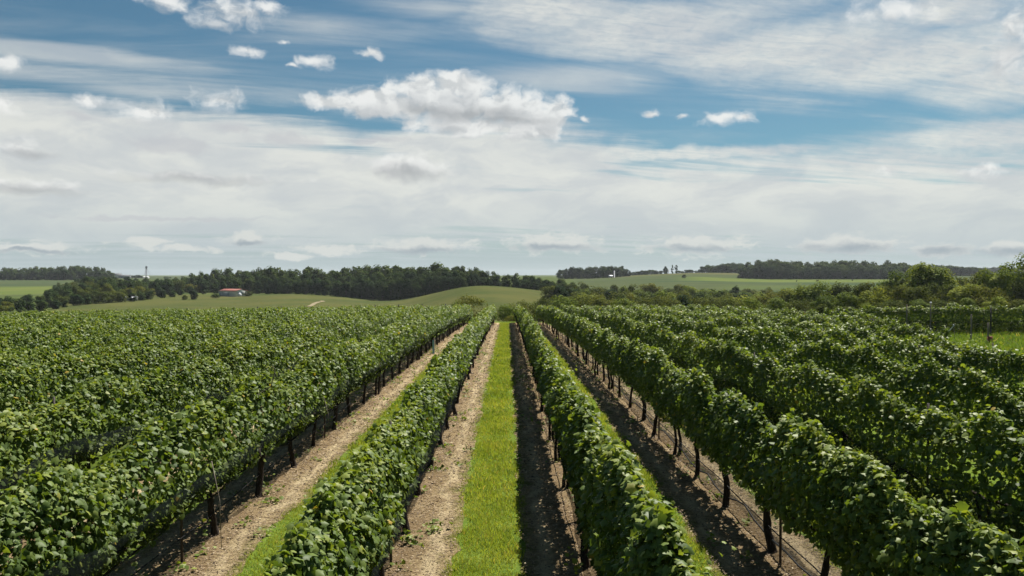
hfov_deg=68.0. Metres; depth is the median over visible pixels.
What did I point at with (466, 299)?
bush
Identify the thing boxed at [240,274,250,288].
woodland tree
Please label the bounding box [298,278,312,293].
woodland tree
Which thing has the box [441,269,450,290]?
woodland tree
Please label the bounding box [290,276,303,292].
woodland tree
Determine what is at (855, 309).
vine hedge
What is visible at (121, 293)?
broadleaf tree
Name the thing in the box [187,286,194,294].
broadleaf tree
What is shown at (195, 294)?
bush
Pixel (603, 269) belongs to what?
broadleaf tree
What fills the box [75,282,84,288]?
belt tree
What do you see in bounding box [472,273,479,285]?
woodland tree
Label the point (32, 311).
vine hedge
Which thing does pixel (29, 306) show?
broadleaf tree
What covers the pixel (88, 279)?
broadleaf tree
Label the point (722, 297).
scrub tree
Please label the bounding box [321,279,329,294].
woodland tree
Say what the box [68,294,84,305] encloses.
broadleaf tree
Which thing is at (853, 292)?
tree
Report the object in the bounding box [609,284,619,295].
scrub tree
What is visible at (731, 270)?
broadleaf tree
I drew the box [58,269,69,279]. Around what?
broadleaf tree
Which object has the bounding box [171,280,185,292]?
broadleaf tree
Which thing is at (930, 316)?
wooden post
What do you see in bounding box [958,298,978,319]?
tree
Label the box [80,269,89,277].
broadleaf tree
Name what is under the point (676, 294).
scrub tree
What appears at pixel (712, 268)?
broadleaf tree
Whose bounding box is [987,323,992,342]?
wooden post
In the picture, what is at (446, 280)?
woodland tree
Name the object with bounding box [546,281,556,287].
woodland tree
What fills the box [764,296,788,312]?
bush
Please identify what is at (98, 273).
broadleaf tree
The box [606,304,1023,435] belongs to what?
vine hedge
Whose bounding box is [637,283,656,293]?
scrub tree
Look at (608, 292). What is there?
scrub tree
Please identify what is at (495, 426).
grass
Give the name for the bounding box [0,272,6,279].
broadleaf tree
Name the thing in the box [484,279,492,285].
woodland tree
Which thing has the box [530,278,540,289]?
woodland tree
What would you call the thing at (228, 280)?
broadleaf tree
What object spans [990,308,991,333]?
wooden post
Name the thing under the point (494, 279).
woodland tree
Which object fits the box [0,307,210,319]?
vine hedge
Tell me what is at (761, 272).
broadleaf tree
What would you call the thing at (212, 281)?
broadleaf tree
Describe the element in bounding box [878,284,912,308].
tree
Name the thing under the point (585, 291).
scrub tree
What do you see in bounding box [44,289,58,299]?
broadleaf tree
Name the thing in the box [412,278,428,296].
woodland tree
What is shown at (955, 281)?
tree
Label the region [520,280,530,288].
woodland tree
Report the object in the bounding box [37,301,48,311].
broadleaf tree
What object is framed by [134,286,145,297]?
broadleaf tree
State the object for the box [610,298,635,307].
bush
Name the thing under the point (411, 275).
woodland tree
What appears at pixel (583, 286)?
scrub tree
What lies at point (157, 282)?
broadleaf tree
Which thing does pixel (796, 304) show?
bush
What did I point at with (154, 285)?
broadleaf tree
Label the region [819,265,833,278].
broadleaf tree
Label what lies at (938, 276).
tree
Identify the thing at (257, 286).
woodland tree
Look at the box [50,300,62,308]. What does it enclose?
broadleaf tree
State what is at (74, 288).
broadleaf tree
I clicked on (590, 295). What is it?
scrub tree
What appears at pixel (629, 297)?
scrub tree
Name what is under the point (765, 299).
scrub tree
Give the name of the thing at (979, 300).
tree
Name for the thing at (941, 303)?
tree
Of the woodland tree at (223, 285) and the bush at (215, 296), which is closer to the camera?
the bush at (215, 296)
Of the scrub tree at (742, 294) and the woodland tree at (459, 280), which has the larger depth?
the woodland tree at (459, 280)
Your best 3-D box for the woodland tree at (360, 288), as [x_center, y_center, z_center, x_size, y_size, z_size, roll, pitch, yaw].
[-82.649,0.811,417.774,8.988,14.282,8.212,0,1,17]
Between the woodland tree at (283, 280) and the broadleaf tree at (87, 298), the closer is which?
the broadleaf tree at (87, 298)
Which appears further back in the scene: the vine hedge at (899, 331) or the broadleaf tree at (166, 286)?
the broadleaf tree at (166, 286)
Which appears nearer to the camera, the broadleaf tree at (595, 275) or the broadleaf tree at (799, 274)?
the broadleaf tree at (799, 274)
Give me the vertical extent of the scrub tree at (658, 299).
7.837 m
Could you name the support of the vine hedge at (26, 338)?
on the ground at (490, 295)
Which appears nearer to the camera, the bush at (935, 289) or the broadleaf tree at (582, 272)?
the bush at (935, 289)
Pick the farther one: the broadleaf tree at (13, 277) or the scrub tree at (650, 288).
the broadleaf tree at (13, 277)
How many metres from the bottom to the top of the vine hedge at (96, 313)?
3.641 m
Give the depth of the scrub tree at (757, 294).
204.78 m
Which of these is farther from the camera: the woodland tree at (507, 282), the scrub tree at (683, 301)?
the woodland tree at (507, 282)
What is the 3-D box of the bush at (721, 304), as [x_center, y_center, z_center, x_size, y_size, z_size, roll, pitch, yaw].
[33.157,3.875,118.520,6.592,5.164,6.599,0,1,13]
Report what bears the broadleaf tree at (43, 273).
on the ground at (490, 295)
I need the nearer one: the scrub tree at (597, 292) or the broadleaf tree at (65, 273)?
the scrub tree at (597, 292)
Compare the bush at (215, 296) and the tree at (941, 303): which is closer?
the tree at (941, 303)
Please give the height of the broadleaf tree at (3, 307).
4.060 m
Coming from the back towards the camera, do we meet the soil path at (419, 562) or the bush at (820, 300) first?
the bush at (820, 300)
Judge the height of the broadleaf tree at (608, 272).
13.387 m
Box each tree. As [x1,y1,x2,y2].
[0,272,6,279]
[0,301,13,309]
[0,305,8,311]
[3,296,18,305]
[5,306,14,311]
[6,271,13,279]
[10,272,18,279]
[14,270,25,279]
[15,300,26,311]
[20,294,34,307]
[24,271,31,279]
[25,301,34,310]
[29,269,38,279]
[31,269,42,279]
[34,299,47,308]
[35,296,44,305]
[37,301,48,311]
[39,268,51,279]
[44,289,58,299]
[44,296,53,307]
[47,269,55,279]
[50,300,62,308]
[52,295,69,304]
[53,270,61,279]
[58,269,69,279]
[58,285,73,299]
[61,300,67,306]
[67,270,75,279]
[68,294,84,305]
[71,286,83,294]
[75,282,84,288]
[76,287,92,297]
[79,276,94,289]
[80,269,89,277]
[83,294,91,304]
[88,270,94,277]
[90,290,111,303]
[93,270,103,277]
[96,278,117,289]
[98,283,114,296]
[103,292,116,302]
[110,289,128,301]
[116,282,126,292]
[123,280,136,295]
[123,287,136,295]
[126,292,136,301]
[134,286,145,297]
[135,280,147,291]
[135,291,145,299]
[145,288,155,297]
[145,291,151,299]
[149,279,159,287]
[149,281,159,293]
[156,287,164,295]
[158,289,165,297]
[160,279,174,293]
[168,292,175,296]
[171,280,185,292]
[176,288,183,294]
[181,279,187,291]
[185,283,193,292]
[186,277,197,290]
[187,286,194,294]
[196,278,209,292]
[208,277,218,292]
[211,284,218,292]
[218,281,228,289]
[225,276,234,285]
[232,277,245,289]
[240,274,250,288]
[240,278,255,293]
[253,281,262,293]
[254,274,264,292]
[261,275,272,292]
[263,278,272,293]
[270,278,281,293]
[280,279,293,293]
[281,275,289,292]
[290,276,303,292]
[293,281,301,293]
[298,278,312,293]
[302,273,311,293]
[307,278,323,294]
[310,274,320,293]
[319,277,332,294]
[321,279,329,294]
[327,280,344,296]
[337,276,347,295]
[338,281,351,297]
[346,279,359,297]
[353,277,368,298]
[364,275,379,295]
[366,280,380,298]
[373,277,387,299]
[383,280,397,299]
[390,276,405,298]
[400,278,417,297]
[404,270,417,296]
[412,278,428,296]
[422,275,433,294]
[428,272,439,292]
[429,276,444,292]
[440,274,455,290]
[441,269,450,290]
[448,270,458,288]
[454,275,466,287]
[458,273,469,287]
[466,274,475,286]
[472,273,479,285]
[476,277,485,285]
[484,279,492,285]
[491,274,500,285]
[503,280,510,286]
[513,281,520,287]
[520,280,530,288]
[529,281,539,289]
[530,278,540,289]
[539,283,546,290]
[539,285,555,302]
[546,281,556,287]
[551,285,567,302]
[556,270,564,278]
[556,291,567,307]
[562,268,569,278]
[563,291,590,300]
[565,283,576,290]
[567,267,573,278]
[567,288,579,297]
[570,266,580,278]
[575,267,584,278]
[575,281,588,290]
[576,292,596,302]
[579,288,592,295]
[580,266,591,278]
[589,286,604,300]
[590,267,602,277]
[598,266,606,277]
[604,288,616,301]
[605,267,613,277]
[607,291,627,301]
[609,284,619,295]
[613,267,622,276]
[615,294,633,305]
[618,266,627,276]
[619,286,629,292]
[626,292,635,300]
[627,284,640,291]
[629,289,647,298]
[631,294,654,304]
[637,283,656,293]
[637,291,653,302]
[653,289,676,299]
[653,295,671,305]
[666,289,684,298]
[666,295,693,306]
[672,292,690,299]
[673,284,685,292]
[682,285,698,296]
[692,291,706,301]
[696,295,715,306]
[697,288,717,297]
[700,266,711,272]
[704,264,714,272]
[707,292,722,299]
[711,295,737,308]
[713,264,722,272]
[713,293,732,304]
[716,289,729,295]
[718,263,730,272]
[726,264,736,272]
[726,295,757,309]
[729,285,738,294]
[732,293,749,298]
[736,267,746,277]
[740,288,751,296]
[743,267,752,278]
[750,294,768,307]
[752,266,759,278]
[752,291,767,302]
[754,265,764,278]
[760,287,773,294]
[762,265,776,278]
[763,292,776,304]
[764,292,787,308]
[774,288,793,307]
[776,266,785,278]
[782,263,795,278]
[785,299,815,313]
[787,283,811,310]
[791,266,799,278]
[796,266,802,278]
[799,280,838,312]
[800,267,813,278]
[808,267,820,278]
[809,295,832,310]
[814,304,828,314]
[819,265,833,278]
[823,281,853,307]
[827,266,841,278]
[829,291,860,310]
[833,265,847,278]
[839,285,871,307]
[841,264,854,278]
[846,266,858,278]
[853,265,866,278]
[854,282,880,304]
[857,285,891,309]
[859,302,872,310]
[863,265,879,278]
[875,299,905,319]
[876,270,916,299]
[878,267,889,278]
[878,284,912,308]
[886,266,897,278]
[889,262,946,301]
[892,268,903,278]
[897,285,940,307]
[909,299,932,316]
[917,266,960,300]
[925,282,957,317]
[929,299,952,316]
[940,271,969,302]
[946,265,953,275]
[946,284,989,306]
[951,266,958,275]
[955,277,969,286]
[956,266,967,275]
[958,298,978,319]
[960,271,990,295]
[960,283,1011,317]
[962,267,970,275]
[968,267,976,275]
[974,268,1014,303]
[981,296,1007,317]
[989,252,1023,297]
[990,267,997,273]
[991,281,1023,305]
[1008,299,1023,318]
[1011,288,1023,301]
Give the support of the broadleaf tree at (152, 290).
on the ground at (490, 295)
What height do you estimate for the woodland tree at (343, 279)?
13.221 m
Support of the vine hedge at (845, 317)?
on the ground at (490, 295)
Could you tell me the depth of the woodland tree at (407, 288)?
396.35 m
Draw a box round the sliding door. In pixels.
[222,292,229,296]
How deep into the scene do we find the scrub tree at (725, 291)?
317.67 m
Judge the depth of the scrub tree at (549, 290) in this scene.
263.80 m
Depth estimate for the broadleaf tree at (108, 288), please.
337.10 m
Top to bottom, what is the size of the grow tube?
1.000 m
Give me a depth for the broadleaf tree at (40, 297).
302.76 m
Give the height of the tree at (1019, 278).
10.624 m
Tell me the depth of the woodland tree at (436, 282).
378.34 m
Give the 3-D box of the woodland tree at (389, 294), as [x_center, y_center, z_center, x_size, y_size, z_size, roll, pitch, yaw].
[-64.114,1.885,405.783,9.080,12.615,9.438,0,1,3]
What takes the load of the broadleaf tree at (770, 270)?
on the ground at (490, 295)
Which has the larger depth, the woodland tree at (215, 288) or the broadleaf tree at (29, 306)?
the woodland tree at (215, 288)
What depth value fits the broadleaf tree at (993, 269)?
1476.01 m
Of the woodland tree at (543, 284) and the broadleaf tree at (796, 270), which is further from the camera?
the broadleaf tree at (796, 270)
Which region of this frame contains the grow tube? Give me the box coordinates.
[432,338,434,353]
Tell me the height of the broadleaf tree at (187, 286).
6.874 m
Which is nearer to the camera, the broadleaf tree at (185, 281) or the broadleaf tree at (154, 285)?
the broadleaf tree at (154, 285)
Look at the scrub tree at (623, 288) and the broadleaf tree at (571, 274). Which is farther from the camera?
the broadleaf tree at (571, 274)
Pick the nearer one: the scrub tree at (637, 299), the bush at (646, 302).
the bush at (646, 302)
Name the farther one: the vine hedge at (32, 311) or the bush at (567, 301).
the bush at (567, 301)
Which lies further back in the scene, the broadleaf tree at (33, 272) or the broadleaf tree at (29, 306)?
the broadleaf tree at (33, 272)
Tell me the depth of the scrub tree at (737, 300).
158.65 m
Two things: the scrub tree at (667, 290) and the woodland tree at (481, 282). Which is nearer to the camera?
the scrub tree at (667, 290)
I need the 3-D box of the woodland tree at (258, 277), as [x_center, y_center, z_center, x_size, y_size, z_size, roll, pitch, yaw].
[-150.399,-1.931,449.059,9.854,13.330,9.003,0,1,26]
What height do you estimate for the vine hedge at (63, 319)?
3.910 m
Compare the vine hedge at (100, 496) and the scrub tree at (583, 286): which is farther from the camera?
the scrub tree at (583, 286)
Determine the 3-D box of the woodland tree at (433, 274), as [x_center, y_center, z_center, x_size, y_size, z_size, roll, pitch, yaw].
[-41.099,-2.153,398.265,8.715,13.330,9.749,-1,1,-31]
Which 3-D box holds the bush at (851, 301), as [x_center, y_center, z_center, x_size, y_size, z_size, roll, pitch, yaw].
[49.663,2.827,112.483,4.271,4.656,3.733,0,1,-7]
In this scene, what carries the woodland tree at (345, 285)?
on the ground at (490, 295)
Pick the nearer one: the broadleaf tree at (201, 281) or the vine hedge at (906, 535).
the vine hedge at (906, 535)
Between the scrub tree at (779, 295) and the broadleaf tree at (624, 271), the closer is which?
the scrub tree at (779, 295)
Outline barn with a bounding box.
[219,289,246,296]
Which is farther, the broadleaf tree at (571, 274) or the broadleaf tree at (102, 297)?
the broadleaf tree at (571, 274)
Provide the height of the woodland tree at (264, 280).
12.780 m
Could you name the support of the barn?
on the ground at (490, 295)
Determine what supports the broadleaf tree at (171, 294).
on the ground at (490, 295)
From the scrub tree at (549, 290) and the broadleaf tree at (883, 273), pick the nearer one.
the scrub tree at (549, 290)
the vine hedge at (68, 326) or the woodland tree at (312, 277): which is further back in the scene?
the woodland tree at (312, 277)
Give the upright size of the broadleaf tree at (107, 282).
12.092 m
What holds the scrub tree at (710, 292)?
on the ground at (490, 295)
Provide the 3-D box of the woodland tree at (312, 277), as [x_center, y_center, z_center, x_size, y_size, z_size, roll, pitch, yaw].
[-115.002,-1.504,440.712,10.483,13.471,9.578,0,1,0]
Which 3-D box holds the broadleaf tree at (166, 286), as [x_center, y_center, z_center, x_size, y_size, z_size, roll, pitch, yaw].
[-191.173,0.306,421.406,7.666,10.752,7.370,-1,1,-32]
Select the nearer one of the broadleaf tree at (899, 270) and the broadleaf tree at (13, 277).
the broadleaf tree at (899, 270)
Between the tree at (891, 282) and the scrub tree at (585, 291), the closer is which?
the tree at (891, 282)
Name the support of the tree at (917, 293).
on the ground at (490, 295)
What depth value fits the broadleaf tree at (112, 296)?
317.05 m
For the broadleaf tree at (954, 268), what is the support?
on the ground at (490, 295)
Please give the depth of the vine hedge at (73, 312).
74.21 m
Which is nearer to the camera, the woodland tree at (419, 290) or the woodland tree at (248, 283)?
the woodland tree at (419, 290)
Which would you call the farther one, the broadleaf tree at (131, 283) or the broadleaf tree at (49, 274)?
the broadleaf tree at (49, 274)
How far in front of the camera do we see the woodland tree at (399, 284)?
402.01 m
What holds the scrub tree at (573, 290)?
on the ground at (490, 295)
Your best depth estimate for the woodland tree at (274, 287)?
425.43 m
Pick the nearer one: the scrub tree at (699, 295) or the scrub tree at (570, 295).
the scrub tree at (699, 295)
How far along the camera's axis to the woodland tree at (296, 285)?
425.35 m
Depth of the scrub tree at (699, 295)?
196.61 m
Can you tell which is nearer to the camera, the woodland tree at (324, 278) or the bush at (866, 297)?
the bush at (866, 297)
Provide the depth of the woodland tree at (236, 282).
434.60 m
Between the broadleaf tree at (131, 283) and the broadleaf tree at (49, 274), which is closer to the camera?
the broadleaf tree at (131, 283)
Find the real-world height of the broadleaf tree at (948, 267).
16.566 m
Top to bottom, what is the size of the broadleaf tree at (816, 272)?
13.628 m
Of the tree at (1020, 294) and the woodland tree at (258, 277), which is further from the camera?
the woodland tree at (258, 277)
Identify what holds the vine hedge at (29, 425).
on the ground at (490, 295)
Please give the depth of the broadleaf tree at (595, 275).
776.75 m
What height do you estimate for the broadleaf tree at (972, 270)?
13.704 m
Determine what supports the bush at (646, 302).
on the ground at (490, 295)
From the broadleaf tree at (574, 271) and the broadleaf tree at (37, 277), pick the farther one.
the broadleaf tree at (37, 277)
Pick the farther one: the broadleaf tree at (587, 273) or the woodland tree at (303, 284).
the broadleaf tree at (587, 273)
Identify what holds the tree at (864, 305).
on the ground at (490, 295)
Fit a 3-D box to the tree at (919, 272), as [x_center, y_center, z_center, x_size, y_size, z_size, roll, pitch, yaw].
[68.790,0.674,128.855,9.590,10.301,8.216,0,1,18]
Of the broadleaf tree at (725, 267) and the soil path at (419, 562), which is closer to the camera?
the soil path at (419, 562)
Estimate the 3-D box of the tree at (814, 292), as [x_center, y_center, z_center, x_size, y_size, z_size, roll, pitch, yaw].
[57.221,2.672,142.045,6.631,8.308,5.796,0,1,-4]
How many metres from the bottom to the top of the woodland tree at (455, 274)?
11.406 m
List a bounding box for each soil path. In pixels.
[0,335,407,575]
[106,323,466,575]
[383,322,498,575]
[509,322,627,575]
[537,322,841,575]
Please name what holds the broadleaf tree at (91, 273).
on the ground at (490, 295)
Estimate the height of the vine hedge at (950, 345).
3.875 m
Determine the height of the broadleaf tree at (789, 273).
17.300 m
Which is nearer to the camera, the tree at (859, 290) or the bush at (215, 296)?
the tree at (859, 290)
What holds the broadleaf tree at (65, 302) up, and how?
on the ground at (490, 295)
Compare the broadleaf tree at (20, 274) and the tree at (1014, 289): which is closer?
the tree at (1014, 289)
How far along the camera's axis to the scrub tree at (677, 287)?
341.70 m
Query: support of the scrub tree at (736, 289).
on the ground at (490, 295)
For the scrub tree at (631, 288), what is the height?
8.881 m
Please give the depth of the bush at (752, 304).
116.97 m
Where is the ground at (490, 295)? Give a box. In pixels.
[0,273,1023,575]
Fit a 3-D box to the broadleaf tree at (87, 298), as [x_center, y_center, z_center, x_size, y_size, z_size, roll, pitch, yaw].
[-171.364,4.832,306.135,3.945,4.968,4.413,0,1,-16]
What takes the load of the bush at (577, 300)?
on the ground at (490, 295)
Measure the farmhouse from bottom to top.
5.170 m
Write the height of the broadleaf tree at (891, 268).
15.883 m
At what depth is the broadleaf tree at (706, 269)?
844.92 m
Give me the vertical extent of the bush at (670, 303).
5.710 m
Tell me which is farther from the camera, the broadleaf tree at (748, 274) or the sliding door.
the broadleaf tree at (748, 274)
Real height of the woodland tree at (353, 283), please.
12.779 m
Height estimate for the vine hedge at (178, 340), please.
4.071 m
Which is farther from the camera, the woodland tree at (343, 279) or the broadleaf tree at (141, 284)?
the woodland tree at (343, 279)
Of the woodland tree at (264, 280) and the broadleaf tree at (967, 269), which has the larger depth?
the broadleaf tree at (967, 269)
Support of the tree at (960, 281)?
on the ground at (490, 295)
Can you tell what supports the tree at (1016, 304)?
on the ground at (490, 295)
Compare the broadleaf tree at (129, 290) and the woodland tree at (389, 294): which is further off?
the woodland tree at (389, 294)
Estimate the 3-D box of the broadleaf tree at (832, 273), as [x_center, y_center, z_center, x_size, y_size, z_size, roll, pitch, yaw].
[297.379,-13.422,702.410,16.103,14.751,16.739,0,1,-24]
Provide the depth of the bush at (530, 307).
111.51 m
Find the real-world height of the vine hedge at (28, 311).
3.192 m
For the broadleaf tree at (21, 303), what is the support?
on the ground at (490, 295)
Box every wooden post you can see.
[930,302,931,330]
[970,314,971,339]
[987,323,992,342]
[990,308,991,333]
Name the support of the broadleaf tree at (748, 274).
on the ground at (490, 295)
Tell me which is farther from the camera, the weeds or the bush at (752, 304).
the bush at (752, 304)
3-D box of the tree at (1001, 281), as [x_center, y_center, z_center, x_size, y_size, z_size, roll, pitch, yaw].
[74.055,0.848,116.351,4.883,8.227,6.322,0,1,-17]
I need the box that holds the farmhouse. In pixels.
[119,275,130,277]
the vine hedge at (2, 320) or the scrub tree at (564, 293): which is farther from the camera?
the scrub tree at (564, 293)
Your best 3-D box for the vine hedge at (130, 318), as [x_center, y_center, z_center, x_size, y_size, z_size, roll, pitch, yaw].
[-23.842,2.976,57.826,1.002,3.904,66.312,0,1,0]
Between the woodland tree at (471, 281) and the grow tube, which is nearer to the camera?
the grow tube
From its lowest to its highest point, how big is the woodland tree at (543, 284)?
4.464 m
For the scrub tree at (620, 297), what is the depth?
151.86 m
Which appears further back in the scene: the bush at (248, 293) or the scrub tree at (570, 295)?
the bush at (248, 293)
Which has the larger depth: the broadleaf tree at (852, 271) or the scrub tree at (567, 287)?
the broadleaf tree at (852, 271)
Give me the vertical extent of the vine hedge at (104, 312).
3.721 m
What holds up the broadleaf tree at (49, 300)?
on the ground at (490, 295)
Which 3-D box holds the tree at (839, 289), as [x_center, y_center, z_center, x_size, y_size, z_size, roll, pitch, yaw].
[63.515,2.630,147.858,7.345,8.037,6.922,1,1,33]
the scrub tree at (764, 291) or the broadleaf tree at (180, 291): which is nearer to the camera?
the scrub tree at (764, 291)
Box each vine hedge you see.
[0,303,473,575]
[0,304,375,368]
[0,304,398,404]
[0,304,422,443]
[0,304,445,542]
[0,305,351,362]
[0,306,281,330]
[0,306,304,347]
[0,306,328,353]
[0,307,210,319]
[0,307,257,325]
[0,308,163,317]
[0,309,116,316]
[0,310,68,314]
[3,307,234,322]
[3,308,187,318]
[13,309,133,315]
[259,304,497,575]
[513,304,736,575]
[535,304,1023,575]
[559,303,1023,547]
[583,304,1023,477]
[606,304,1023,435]
[630,303,1004,378]
[652,303,954,360]
[674,304,898,332]
[823,303,1023,333]
[833,302,1023,330]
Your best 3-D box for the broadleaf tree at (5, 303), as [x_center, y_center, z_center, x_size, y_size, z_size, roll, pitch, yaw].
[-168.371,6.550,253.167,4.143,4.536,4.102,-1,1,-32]
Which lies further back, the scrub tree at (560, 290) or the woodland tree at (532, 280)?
the woodland tree at (532, 280)
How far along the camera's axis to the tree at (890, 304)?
96.11 m
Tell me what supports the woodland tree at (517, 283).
on the ground at (490, 295)
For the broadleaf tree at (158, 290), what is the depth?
383.20 m
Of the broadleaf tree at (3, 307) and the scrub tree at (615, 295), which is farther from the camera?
the broadleaf tree at (3, 307)
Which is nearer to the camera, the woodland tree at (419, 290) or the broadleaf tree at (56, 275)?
the woodland tree at (419, 290)
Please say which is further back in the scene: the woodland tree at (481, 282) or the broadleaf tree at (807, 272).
the broadleaf tree at (807, 272)
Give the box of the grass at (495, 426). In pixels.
[17,322,1023,575]
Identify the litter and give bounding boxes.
[98,324,841,575]
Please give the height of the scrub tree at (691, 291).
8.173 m
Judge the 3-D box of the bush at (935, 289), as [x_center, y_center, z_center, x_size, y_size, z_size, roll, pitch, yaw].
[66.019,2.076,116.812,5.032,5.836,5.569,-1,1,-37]
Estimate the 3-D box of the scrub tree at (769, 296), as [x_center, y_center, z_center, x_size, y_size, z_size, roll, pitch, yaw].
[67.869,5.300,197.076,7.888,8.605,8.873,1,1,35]
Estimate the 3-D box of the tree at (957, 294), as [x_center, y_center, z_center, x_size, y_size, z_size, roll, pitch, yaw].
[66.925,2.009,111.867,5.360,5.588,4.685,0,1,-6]
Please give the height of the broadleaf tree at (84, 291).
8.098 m
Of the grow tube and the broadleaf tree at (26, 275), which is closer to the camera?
the grow tube
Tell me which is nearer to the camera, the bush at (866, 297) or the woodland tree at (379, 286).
the bush at (866, 297)
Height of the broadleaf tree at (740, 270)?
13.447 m
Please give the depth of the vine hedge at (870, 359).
17.97 m
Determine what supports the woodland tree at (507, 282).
on the ground at (490, 295)
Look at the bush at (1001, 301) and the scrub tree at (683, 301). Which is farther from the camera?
the scrub tree at (683, 301)
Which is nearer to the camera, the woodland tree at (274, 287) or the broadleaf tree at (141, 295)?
the broadleaf tree at (141, 295)
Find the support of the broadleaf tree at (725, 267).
on the ground at (490, 295)
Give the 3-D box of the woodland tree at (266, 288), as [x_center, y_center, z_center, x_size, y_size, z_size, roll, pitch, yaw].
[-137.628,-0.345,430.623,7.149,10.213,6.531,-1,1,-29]
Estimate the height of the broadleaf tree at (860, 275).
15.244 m
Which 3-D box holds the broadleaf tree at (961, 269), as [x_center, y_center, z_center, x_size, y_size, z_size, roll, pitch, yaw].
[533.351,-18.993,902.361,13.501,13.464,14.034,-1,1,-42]
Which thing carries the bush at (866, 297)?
on the ground at (490, 295)
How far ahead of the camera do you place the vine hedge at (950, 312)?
59.62 m
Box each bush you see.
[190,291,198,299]
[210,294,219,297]
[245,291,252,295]
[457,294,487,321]
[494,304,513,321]
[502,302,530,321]
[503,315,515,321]
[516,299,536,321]
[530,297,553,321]
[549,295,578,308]
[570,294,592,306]
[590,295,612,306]
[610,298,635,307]
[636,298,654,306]
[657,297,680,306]
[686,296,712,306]
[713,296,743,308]
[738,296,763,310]
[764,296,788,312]
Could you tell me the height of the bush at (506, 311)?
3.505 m
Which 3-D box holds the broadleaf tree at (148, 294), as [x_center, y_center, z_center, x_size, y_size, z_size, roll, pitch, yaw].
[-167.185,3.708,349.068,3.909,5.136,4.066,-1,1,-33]
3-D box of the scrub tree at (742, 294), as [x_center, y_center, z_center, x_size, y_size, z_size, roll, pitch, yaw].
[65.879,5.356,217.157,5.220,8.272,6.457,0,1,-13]
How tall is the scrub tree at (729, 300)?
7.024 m
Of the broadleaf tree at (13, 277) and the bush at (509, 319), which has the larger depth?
the broadleaf tree at (13, 277)
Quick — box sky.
[0,0,1023,274]
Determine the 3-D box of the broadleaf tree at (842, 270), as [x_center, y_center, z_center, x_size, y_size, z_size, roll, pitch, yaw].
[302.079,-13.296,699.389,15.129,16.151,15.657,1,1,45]
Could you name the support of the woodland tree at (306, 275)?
on the ground at (490, 295)
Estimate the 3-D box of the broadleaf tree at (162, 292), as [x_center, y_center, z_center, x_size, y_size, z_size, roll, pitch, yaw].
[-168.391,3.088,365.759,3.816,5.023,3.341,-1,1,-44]
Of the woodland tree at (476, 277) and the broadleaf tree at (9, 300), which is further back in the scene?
the woodland tree at (476, 277)
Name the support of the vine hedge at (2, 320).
on the ground at (490, 295)
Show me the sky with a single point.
(167, 137)
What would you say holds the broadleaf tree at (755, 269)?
on the ground at (490, 295)
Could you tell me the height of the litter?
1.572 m
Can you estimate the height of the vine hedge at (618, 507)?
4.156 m
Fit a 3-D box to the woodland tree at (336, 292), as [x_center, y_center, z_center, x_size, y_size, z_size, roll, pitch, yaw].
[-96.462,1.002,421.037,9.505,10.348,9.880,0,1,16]
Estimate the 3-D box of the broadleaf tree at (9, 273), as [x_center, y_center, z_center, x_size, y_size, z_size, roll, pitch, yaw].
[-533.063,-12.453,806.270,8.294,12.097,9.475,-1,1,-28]
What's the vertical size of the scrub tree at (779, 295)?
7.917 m
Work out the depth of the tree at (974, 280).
140.62 m
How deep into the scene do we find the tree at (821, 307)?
90.75 m
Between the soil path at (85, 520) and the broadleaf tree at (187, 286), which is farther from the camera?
the broadleaf tree at (187, 286)
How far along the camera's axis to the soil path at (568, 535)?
13.14 m
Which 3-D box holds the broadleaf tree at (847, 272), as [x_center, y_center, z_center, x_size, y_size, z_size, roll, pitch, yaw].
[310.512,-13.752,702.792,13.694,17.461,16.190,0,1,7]
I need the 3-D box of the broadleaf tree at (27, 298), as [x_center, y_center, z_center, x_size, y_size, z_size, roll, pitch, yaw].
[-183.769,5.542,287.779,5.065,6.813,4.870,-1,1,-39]
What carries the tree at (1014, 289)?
on the ground at (490, 295)
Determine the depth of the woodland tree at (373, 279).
422.46 m
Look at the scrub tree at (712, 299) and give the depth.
163.47 m
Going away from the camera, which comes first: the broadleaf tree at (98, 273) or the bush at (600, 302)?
the bush at (600, 302)
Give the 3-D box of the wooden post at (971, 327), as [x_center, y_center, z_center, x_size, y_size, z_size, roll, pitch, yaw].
[31.918,2.805,52.762,0.116,1.951,0.107,0,1,0]
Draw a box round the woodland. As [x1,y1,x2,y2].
[0,259,969,297]
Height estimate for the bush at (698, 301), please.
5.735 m
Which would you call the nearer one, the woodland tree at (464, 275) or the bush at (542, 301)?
the bush at (542, 301)
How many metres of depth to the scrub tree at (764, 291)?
327.91 m
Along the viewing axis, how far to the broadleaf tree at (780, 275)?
698.46 m
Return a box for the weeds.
[130,339,819,575]
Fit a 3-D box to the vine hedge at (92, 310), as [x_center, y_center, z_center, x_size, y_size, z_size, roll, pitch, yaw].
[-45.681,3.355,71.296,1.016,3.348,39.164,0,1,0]
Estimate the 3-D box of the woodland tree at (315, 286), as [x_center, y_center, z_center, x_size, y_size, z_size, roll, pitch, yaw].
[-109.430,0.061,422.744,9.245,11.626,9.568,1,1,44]
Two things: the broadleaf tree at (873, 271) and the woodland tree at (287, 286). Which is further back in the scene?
the broadleaf tree at (873, 271)
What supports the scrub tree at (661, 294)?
on the ground at (490, 295)
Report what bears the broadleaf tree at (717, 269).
on the ground at (490, 295)
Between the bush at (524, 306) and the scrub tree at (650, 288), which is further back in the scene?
the scrub tree at (650, 288)
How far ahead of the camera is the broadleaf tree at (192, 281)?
457.99 m
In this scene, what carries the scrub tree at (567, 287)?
on the ground at (490, 295)
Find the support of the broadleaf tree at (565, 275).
on the ground at (490, 295)
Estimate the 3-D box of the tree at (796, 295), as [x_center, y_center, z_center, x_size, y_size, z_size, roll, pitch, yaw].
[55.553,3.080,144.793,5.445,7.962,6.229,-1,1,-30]
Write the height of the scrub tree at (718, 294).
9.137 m

